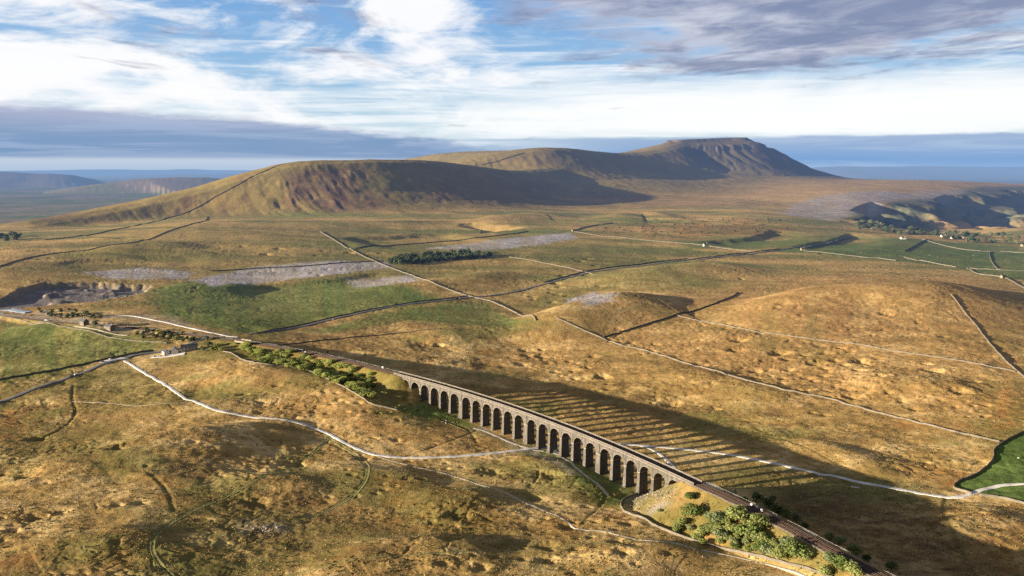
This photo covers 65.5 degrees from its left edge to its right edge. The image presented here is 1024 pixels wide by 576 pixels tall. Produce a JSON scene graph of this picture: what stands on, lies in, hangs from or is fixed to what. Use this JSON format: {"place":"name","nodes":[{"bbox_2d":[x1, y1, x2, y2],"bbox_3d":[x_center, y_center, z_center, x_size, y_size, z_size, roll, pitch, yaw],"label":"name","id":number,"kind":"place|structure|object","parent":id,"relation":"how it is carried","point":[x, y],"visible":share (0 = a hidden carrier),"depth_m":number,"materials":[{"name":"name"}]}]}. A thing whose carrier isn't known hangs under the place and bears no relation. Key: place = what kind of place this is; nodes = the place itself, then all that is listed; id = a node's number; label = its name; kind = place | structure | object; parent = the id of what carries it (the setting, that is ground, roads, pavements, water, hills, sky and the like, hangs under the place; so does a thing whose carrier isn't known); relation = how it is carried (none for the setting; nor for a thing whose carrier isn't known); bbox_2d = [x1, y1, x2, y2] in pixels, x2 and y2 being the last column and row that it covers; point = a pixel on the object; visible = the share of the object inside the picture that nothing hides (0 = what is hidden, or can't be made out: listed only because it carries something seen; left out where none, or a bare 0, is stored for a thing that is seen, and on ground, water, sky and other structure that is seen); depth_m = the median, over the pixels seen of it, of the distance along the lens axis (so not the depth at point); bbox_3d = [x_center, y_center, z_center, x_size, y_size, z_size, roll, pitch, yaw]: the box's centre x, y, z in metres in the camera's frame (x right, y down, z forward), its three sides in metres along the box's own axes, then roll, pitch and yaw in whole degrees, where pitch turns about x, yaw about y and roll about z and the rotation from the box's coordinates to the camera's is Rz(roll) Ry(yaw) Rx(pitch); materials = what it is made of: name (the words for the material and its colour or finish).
{"place":"outdoors","nodes":[
{"label":"outdoors","id":0,"kind":"place"},
{"bbox_2d":[0,308,30,313],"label":"water","id":1,"kind":"structure","parent":0,"point":[17,310],"depth_m":1230.93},
{"bbox_2d":[74,326,126,335],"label":"farm track","id":2,"kind":"structure","parent":0,"point":[99,330],"depth_m":1097.76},
{"bbox_2d":[0,337,204,403],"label":"road","id":3,"kind":"structure","parent":0,"point":[68,377],"depth_m":949.97,"materials":[{"name":"asphalt"}]},
{"bbox_2d":[71,401,194,405],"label":"path","id":4,"kind":"structure","parent":0,"point":[115,403],"depth_m":842.33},
{"bbox_2d":[102,315,237,336],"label":"farm track","id":5,"kind":"structure","parent":0,"point":[173,324],"depth_m":1139.58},
{"bbox_2d":[150,438,326,575],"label":"grass track","id":6,"kind":"structure","parent":0,"point":[159,566],"depth_m":574.84,"materials":[{"name":"plant"}]},
{"bbox_2d":[154,440,327,575],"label":"grass track","id":7,"kind":"structure","parent":0,"point":[162,563],"depth_m":567.58,"materials":[{"name":"plant"}]},
{"bbox_2d":[292,436,366,520],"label":"grass track","id":8,"kind":"structure","parent":0,"point":[354,492],"depth_m":634.02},
{"bbox_2d":[293,436,369,521],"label":"grass track","id":9,"kind":"structure","parent":0,"point":[356,493],"depth_m":629.91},
{"bbox_2d":[0,137,854,225],"bbox_3d":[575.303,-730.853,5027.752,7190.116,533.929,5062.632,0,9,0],"label":"fells","id":10,"kind":"structure","parent":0,"point":[528,177],"depth_m":3484.20,"materials":[{"name":"brown plant"}]},
{"bbox_2d":[45,163,288,239],"bbox_3d":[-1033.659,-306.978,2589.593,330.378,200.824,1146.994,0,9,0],"label":"drystone wall","id":11,"kind":"structure","parent":10,"relation":"on","point":[162,219],"depth_m":2708.09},
{"bbox_2d":[284,539,639,575],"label":"grass track","id":12,"kind":"structure","parent":0,"point":[446,552],"depth_m":503.91,"materials":[{"name":"plant"}]},
{"bbox_2d":[379,456,579,528],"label":"path","id":13,"kind":"structure","parent":0,"point":[571,525],"depth_m":623.71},
{"bbox_2d":[473,428,543,451],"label":"path","id":14,"kind":"structure","parent":0,"point":[493,434],"depth_m":752.77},
{"bbox_2d":[0,179,1023,575],"bbox_3d":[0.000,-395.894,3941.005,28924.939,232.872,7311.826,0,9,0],"label":"ground","id":15,"kind":"structure","parent":0,"point":[188,275],"depth_m":924.59,"materials":[{"name":"brown plant"}]},
{"bbox_2d":[0,349,153,379],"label":"drystone wall","id":16,"kind":"structure","parent":15,"relation":"on","point":[75,365],"depth_m":968.06,"materials":[{"name":"stone"}]},
{"bbox_2d":[0,316,167,343],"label":"drystone wall","id":17,"kind":"structure","parent":15,"relation":"on","point":[84,330],"depth_m":1096.71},
{"bbox_2d":[79,317,88,325],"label":"station house","id":18,"kind":"structure","parent":15,"relation":"on","point":[83,321],"depth_m":1113.52,"materials":[{"name":"stone"}]},
{"bbox_2d":[0,216,207,265],"bbox_3d":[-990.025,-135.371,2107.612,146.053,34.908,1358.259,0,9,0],"label":"drystone wall","id":19,"kind":"structure","parent":15,"relation":"on","point":[98,247],"depth_m":1779.61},
{"bbox_2d":[104,323,114,330],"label":"station building","id":20,"kind":"structure","parent":15,"relation":"on","point":[109,327],"depth_m":1100.96,"materials":[{"name":"stone"}]},
{"bbox_2d":[99,357,128,362],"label":"parking area","id":21,"kind":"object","parent":15,"relation":"on","point":[110,360],"visible":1,"depth_m":993.99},
{"bbox_2d":[161,349,169,354],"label":"outbuilding","id":22,"kind":"structure","parent":15,"relation":"on","point":[165,352],"depth_m":1011.28,"materials":[{"name":"paint"}]},
{"bbox_2d":[151,352,184,357],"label":"yard","id":23,"kind":"structure","parent":15,"relation":"on","point":[178,354],"depth_m":1005.74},
{"bbox_2d":[171,345,177,354],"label":"rendered cottage","id":24,"kind":"structure","parent":15,"relation":"on","point":[174,349],"depth_m":1012.27,"materials":[{"name":"stone"}]},
{"bbox_2d":[180,342,197,352],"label":"stone inn","id":25,"kind":"structure","parent":15,"relation":"on","point":[188,347],"depth_m":1019.08,"materials":[{"name":"stone"}]},
{"bbox_2d":[5,314,397,371],"bbox_3d":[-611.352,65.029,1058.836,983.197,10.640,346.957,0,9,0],"label":"post fence","id":26,"kind":"object","parent":15,"relation":"on","point":[228,337],"visible":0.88,"depth_m":1034.72,"materials":[{"name":"brown wood"}]},
{"bbox_2d":[7,316,398,374],"bbox_3d":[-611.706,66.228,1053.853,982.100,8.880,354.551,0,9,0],"label":"trackbed","id":27,"kind":"structure","parent":15,"relation":"on","point":[251,343],"depth_m":1012.40,"materials":[{"name":"gravel"}]},
{"bbox_2d":[0,315,392,372],"bbox_3d":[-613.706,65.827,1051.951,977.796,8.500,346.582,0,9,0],"label":"railway track","id":28,"kind":"structure","parent":27,"relation":"on","point":[223,338],"depth_m":1040.46,"materials":[{"name":"metal"}]},
{"bbox_2d":[4,315,401,373],"bbox_3d":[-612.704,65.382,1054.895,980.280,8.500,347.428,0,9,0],"label":"railway track","id":29,"kind":"structure","parent":27,"relation":"on","point":[226,338],"depth_m":1045.35,"materials":[{"name":"metal"}]},
{"bbox_2d":[211,260,382,270],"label":"drystone wall","id":30,"kind":"structure","parent":15,"relation":"on","point":[292,266],"depth_m":1664.87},
{"bbox_2d":[221,350,397,409],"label":"drystone wall","id":31,"kind":"structure","parent":15,"relation":"on","point":[313,372],"depth_m":895.15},
{"bbox_2d":[276,328,441,345],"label":"drystone wall","id":32,"kind":"structure","parent":15,"relation":"on","point":[357,336],"depth_m":1108.37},
{"bbox_2d":[256,295,466,332],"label":"drystone wall","id":33,"kind":"structure","parent":15,"relation":"on","point":[355,312],"depth_m":1259.34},
{"bbox_2d":[320,231,535,320],"bbox_3d":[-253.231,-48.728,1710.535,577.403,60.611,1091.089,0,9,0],"label":"drystone wall","id":34,"kind":"structure","parent":15,"relation":"on","point":[437,284],"depth_m":1467.30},
{"bbox_2d":[355,231,527,248],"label":"drystone wall","id":35,"kind":"structure","parent":15,"relation":"on","point":[439,241],"depth_m":2173.97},
{"bbox_2d":[0,289,1023,575],"bbox_3d":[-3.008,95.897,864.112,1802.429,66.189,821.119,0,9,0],"label":"rushes","id":36,"kind":"object","parent":15,"relation":"on","point":[504,471],"visible":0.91,"depth_m":623.08,"materials":[{"name":"green plant"}]},
{"bbox_2d":[393,371,701,494],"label":"railway viaduct","id":37,"kind":"object","parent":15,"relation":"on","point":[643,466],"visible":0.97,"depth_m":716.79,"materials":[{"name":"stone"}]},
{"bbox_2d":[399,373,692,481],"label":"railway track","id":38,"kind":"structure","parent":37,"relation":"on","point":[580,432],"depth_m":677.03,"materials":[{"name":"metal"}]},
{"bbox_2d":[510,257,592,273],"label":"drystone wall","id":39,"kind":"structure","parent":15,"relation":"on","point":[551,264],"depth_m":1786.38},
{"bbox_2d":[544,248,780,282],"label":"drystone wall","id":40,"kind":"structure","parent":15,"relation":"on","point":[653,262],"depth_m":1827.50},
{"bbox_2d":[574,231,752,251],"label":"drystone wall","id":41,"kind":"structure","parent":15,"relation":"on","point":[662,241],"depth_m":2245.44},
{"bbox_2d":[603,292,738,336],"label":"drystone wall","id":42,"kind":"structure","parent":15,"relation":"on","point":[669,316],"depth_m":1214.65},
{"bbox_2d":[672,521,684,529],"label":"willow shrub","id":43,"kind":"object","parent":15,"relation":"on","point":[679,525],"visible":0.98,"depth_m":545.44,"materials":[{"name":"green plant"}]},
{"bbox_2d":[676,517,686,525],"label":"willow shrub","id":44,"kind":"object","parent":15,"relation":"on","point":[681,520],"visible":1,"depth_m":546.79,"materials":[{"name":"green plant"}]},
{"bbox_2d":[684,492,696,499],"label":"willow shrub","id":45,"kind":"object","parent":15,"relation":"on","point":[689,495],"visible":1,"depth_m":562.28,"materials":[{"name":"green plant"}]},
{"bbox_2d":[686,524,695,530],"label":"willow shrub","id":46,"kind":"object","parent":15,"relation":"on","point":[690,527],"visible":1,"depth_m":541.09,"materials":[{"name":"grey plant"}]},
{"bbox_2d":[679,502,705,517],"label":"willow tree","id":47,"kind":"object","parent":15,"relation":"on","point":[695,510],"visible":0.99,"depth_m":547.56,"materials":[{"name":"green plant"}]},
{"bbox_2d":[690,532,701,538],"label":"willow shrub","id":48,"kind":"object","parent":15,"relation":"on","point":[694,535],"visible":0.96,"depth_m":531.46,"materials":[{"name":"green plant"}]},
{"bbox_2d":[695,527,706,537],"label":"willow shrub","id":49,"kind":"object","parent":15,"relation":"on","point":[699,532],"visible":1,"depth_m":531.05,"materials":[{"name":"green plant"}]},
{"bbox_2d":[697,538,706,544],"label":"willow shrub","id":50,"kind":"object","parent":15,"relation":"on","point":[700,540],"visible":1,"depth_m":522.97,"materials":[{"name":"green plant"}]},
{"bbox_2d":[698,523,710,532],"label":"willow tree","id":51,"kind":"object","parent":15,"relation":"on","point":[702,527],"visible":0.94,"depth_m":532.21,"materials":[{"name":"green plant"}]},
{"bbox_2d":[704,522,713,532],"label":"willow shrub","id":52,"kind":"object","parent":15,"relation":"on","point":[709,525],"visible":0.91,"depth_m":530.03,"materials":[{"name":"green plant"}]},
{"bbox_2d":[704,510,726,522],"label":"willow tree","id":53,"kind":"object","parent":15,"relation":"on","point":[716,515],"visible":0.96,"depth_m":531.75,"materials":[{"name":"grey plant"}]},
{"bbox_2d":[712,521,726,528],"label":"willow shrub","id":54,"kind":"object","parent":15,"relation":"on","point":[717,525],"visible":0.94,"depth_m":527.59,"materials":[{"name":"green plant"}]},
{"bbox_2d":[711,527,728,538],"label":"willow tree","id":55,"kind":"object","parent":15,"relation":"on","point":[720,532],"visible":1,"depth_m":519.12,"materials":[{"name":"green plant"}]},
{"bbox_2d":[715,537,724,544],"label":"willow shrub","id":56,"kind":"object","parent":15,"relation":"on","point":[719,540],"visible":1,"depth_m":519.56,"materials":[{"name":"green plant"}]},
{"bbox_2d":[620,492,831,575],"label":"drystone wall","id":57,"kind":"structure","parent":15,"relation":"on","point":[733,550],"depth_m":513.93,"materials":[{"name":"stone"}]},
{"bbox_2d":[723,515,733,523],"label":"willow shrub","id":58,"kind":"object","parent":15,"relation":"on","point":[726,519],"visible":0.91,"depth_m":527.89,"materials":[{"name":"green plant"}]},
{"bbox_2d":[723,521,735,532],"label":"willow shrub","id":59,"kind":"object","parent":15,"relation":"on","point":[730,527],"visible":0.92,"depth_m":521.99,"materials":[{"name":"green plant"}]},
{"bbox_2d":[728,535,738,544],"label":"willow shrub","id":60,"kind":"object","parent":15,"relation":"on","point":[732,539],"visible":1,"depth_m":512.38,"materials":[{"name":"green plant"}]},
{"bbox_2d":[724,504,749,522],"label":"willow tree","id":61,"kind":"object","parent":15,"relation":"on","point":[738,512],"visible":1,"depth_m":526.67,"materials":[{"name":"green plant"}]},
{"bbox_2d":[731,541,742,549],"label":"willow shrub","id":62,"kind":"object","parent":15,"relation":"on","point":[737,546],"visible":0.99,"depth_m":509.00,"materials":[{"name":"green plant"}]},
{"bbox_2d":[742,537,750,544],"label":"willow shrub","id":63,"kind":"object","parent":15,"relation":"on","point":[745,541],"visible":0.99,"depth_m":508.49,"materials":[{"name":"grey plant"}]},
{"bbox_2d":[742,545,752,551],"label":"willow shrub","id":64,"kind":"object","parent":15,"relation":"on","point":[747,548],"visible":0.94,"depth_m":503.07,"materials":[{"name":"green plant"}]},
{"bbox_2d":[734,522,761,540],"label":"willow tree","id":65,"kind":"object","parent":15,"relation":"on","point":[745,529],"visible":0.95,"depth_m":508.26,"materials":[{"name":"green plant"}]},
{"bbox_2d":[751,543,759,551],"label":"willow shrub","id":66,"kind":"object","parent":15,"relation":"on","point":[754,547],"visible":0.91,"depth_m":499.41,"materials":[{"name":"green plant"}]},
{"bbox_2d":[751,492,763,500],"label":"willow shrub","id":67,"kind":"object","parent":15,"relation":"on","point":[756,495],"visible":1,"depth_m":605.32,"materials":[{"name":"green plant"}]},
{"bbox_2d":[747,513,770,527],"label":"willow tree","id":68,"kind":"object","parent":15,"relation":"on","point":[756,518],"visible":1,"depth_m":511.96,"materials":[{"name":"green plant"}]},
{"bbox_2d":[755,537,767,549],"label":"willow shrub","id":69,"kind":"object","parent":15,"relation":"on","point":[761,543],"visible":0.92,"depth_m":497.64,"materials":[{"name":"green plant"}]},
{"bbox_2d":[757,532,769,542],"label":"willow shrub","id":70,"kind":"object","parent":15,"relation":"on","point":[765,538],"visible":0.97,"depth_m":499.70,"materials":[{"name":"green plant"}]},
{"bbox_2d":[760,542,777,556],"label":"willow shrub","id":71,"kind":"object","parent":15,"relation":"on","point":[768,547],"visible":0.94,"depth_m":492.57,"materials":[{"name":"green plant"}]},
{"bbox_2d":[762,495,775,506],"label":"willow shrub","id":72,"kind":"object","parent":15,"relation":"on","point":[768,501],"visible":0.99,"depth_m":593.83,"materials":[{"name":"green plant"}]},
{"bbox_2d":[769,538,777,546],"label":"willow shrub","id":73,"kind":"object","parent":15,"relation":"on","point":[773,542],"visible":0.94,"depth_m":495.36,"materials":[{"name":"green plant"}]},
{"bbox_2d":[555,317,999,441],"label":"drystone wall","id":74,"kind":"structure","parent":15,"relation":"on","point":[794,390],"depth_m":872.20,"materials":[{"name":"stone"}]},
{"bbox_2d":[771,503,783,513],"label":"willow shrub","id":75,"kind":"object","parent":15,"relation":"on","point":[777,508],"visible":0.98,"depth_m":580.98,"materials":[{"name":"green plant"}]},
{"bbox_2d":[688,483,869,575],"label":"post fence","id":76,"kind":"object","parent":15,"relation":"on","point":[769,522],"visible":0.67,"depth_m":510.62,"materials":[{"name":"brown wood"}]},
{"bbox_2d":[771,544,787,559],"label":"willow tree","id":77,"kind":"object","parent":15,"relation":"on","point":[778,549],"visible":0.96,"depth_m":484.42,"materials":[{"name":"green plant"}]},
{"bbox_2d":[781,508,790,516],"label":"willow shrub","id":78,"kind":"object","parent":15,"relation":"on","point":[784,511],"visible":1,"depth_m":575.25,"materials":[{"name":"green plant"}]},
{"bbox_2d":[687,482,888,575],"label":"trackbed","id":79,"kind":"structure","parent":15,"relation":"on","point":[784,528],"depth_m":502.71,"materials":[{"name":"gravel"}]},
{"bbox_2d":[694,482,879,575],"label":"railway track","id":80,"kind":"structure","parent":79,"relation":"on","point":[796,532],"depth_m":505.90,"materials":[{"name":"metal"}]},
{"bbox_2d":[694,480,886,575],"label":"railway track","id":81,"kind":"structure","parent":79,"relation":"on","point":[798,530],"depth_m":502.85,"materials":[{"name":"metal"}]},
{"bbox_2d":[779,535,796,546],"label":"willow tree","id":82,"kind":"object","parent":15,"relation":"on","point":[785,538],"visible":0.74,"depth_m":488.65,"materials":[{"name":"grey plant"}]},
{"bbox_2d":[787,512,801,521],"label":"willow shrub","id":83,"kind":"object","parent":15,"relation":"on","point":[794,515],"visible":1,"depth_m":569.09,"materials":[{"name":"green plant"}]},
{"bbox_2d":[781,539,810,558],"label":"willow tree","id":84,"kind":"object","parent":15,"relation":"on","point":[791,549],"visible":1,"depth_m":478.71,"materials":[{"name":"green plant"}]},
{"bbox_2d":[700,479,892,575],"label":"post fence","id":85,"kind":"object","parent":15,"relation":"on","point":[808,530],"visible":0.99,"depth_m":500.36,"materials":[{"name":"brown wood"}]},
{"bbox_2d":[799,521,808,528],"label":"willow shrub","id":86,"kind":"object","parent":15,"relation":"on","point":[805,525],"visible":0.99,"depth_m":555.75,"materials":[{"name":"green plant"}]},
{"bbox_2d":[802,549,814,560],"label":"willow shrub","id":87,"kind":"object","parent":15,"relation":"on","point":[809,555],"visible":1,"depth_m":474.70,"materials":[{"name":"green plant"}]},
{"bbox_2d":[817,564,832,575],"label":"willow shrub","id":88,"kind":"object","parent":15,"relation":"on","point":[825,570],"visible":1,"depth_m":460.12,"materials":[{"name":"green plant"}]},
{"bbox_2d":[824,531,834,540],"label":"willow shrub","id":89,"kind":"object","parent":15,"relation":"on","point":[828,535],"visible":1,"depth_m":534.51,"materials":[{"name":"green plant"}]},
{"bbox_2d":[821,550,838,564],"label":"willow shrub","id":90,"kind":"object","parent":15,"relation":"on","point":[828,555],"visible":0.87,"depth_m":463.88,"materials":[{"name":"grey plant"}]},
{"bbox_2d":[832,536,846,544],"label":"willow shrub","id":91,"kind":"object","parent":15,"relation":"on","point":[838,540],"visible":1,"depth_m":528.89,"materials":[{"name":"green plant"}]},
{"bbox_2d":[829,554,853,571],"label":"willow tree","id":92,"kind":"object","parent":15,"relation":"on","point":[841,560],"visible":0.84,"depth_m":456.31,"materials":[{"name":"green plant"}]},
{"bbox_2d":[676,314,1015,371],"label":"drystone wall","id":93,"kind":"structure","parent":15,"relation":"on","point":[852,343],"depth_m":1051.79,"materials":[{"name":"stone"}]},
{"bbox_2d":[803,250,895,260],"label":"drystone wall","id":94,"kind":"structure","parent":15,"relation":"on","point":[847,255],"depth_m":2065.38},
{"bbox_2d":[844,560,862,575],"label":"willow tree","id":95,"kind":"object","parent":15,"relation":"on","point":[855,569],"visible":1,"depth_m":449.19,"materials":[{"name":"green plant"}]},
{"bbox_2d":[845,543,863,555],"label":"willow shrub","id":96,"kind":"object","parent":15,"relation":"on","point":[854,549],"visible":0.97,"depth_m":508.90,"materials":[{"name":"green plant"}]},
{"bbox_2d":[861,554,871,561],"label":"willow shrub","id":97,"kind":"object","parent":15,"relation":"on","point":[866,557],"visible":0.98,"depth_m":500.27,"materials":[{"name":"green plant"}]},
{"bbox_2d":[884,560,899,569],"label":"willow shrub","id":98,"kind":"object","parent":15,"relation":"on","point":[889,564],"visible":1,"depth_m":490.91,"materials":[{"name":"green plant"}]},
{"bbox_2d":[904,257,955,266],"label":"drystone wall","id":99,"kind":"structure","parent":15,"relation":"on","point":[931,262],"depth_m":1971.18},
{"bbox_2d":[922,239,1023,252],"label":"drystone wall","id":100,"kind":"structure","parent":15,"relation":"on","point":[972,250],"depth_m":2339.84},
{"bbox_2d":[950,293,1023,376],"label":"drystone wall","id":101,"kind":"structure","parent":15,"relation":"on","point":[1020,373],"depth_m":1048.73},
{"bbox_2d":[953,431,1023,493],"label":"drystone wall","id":102,"kind":"structure","parent":15,"relation":"on","point":[983,468],"depth_m":666.69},
{"bbox_2d":[966,267,1023,287],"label":"drystone wall","id":103,"kind":"structure","parent":15,"relation":"on","point":[995,275],"depth_m":1728.18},
{"bbox_2d":[979,493,1023,503],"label":"drystone wall","id":104,"kind":"structure","parent":15,"relation":"on","point":[1002,497],"depth_m":611.51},
{"bbox_2d":[0,166,1023,195],"bbox_3d":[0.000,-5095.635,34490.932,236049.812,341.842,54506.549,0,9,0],"label":"distant hills","id":105,"kind":"structure","parent":0,"point":[105,182],"depth_m":18848.35,"materials":[{"name":"blue plant"}]},
{"bbox_2d":[0,0,1023,170],"label":"sky","id":106,"kind":"structure","parent":0,"point":[85,84],"materials":[{"name":"blue"}]},
{"bbox_2d":[248,237,851,334],"bbox_3d":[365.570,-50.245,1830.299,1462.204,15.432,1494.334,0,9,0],"label":"road","id":107,"kind":"structure","parent":0,"point":[831,242],"depth_m":1486.24,"materials":[{"name":"asphalt"}]},
{"bbox_2d":[123,360,1023,498],"bbox_3d":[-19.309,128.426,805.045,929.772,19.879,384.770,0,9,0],"label":"farm track","id":108,"kind":"structure","parent":0,"point":[178,393],"depth_m":709.55,"materials":[{"name":"gravel"}]},
{"bbox_2d":[552,452,608,494],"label":"path","id":109,"kind":"structure","parent":0,"point":[588,477],"depth_m":660.00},
{"bbox_2d":[641,446,719,489],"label":"path","id":110,"kind":"structure","parent":0,"point":[664,457],"depth_m":706.21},
{"bbox_2d":[579,529,806,575],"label":"path","id":111,"kind":"structure","parent":0,"point":[792,571],"depth_m":506.81,"materials":[{"name":"gravel"}]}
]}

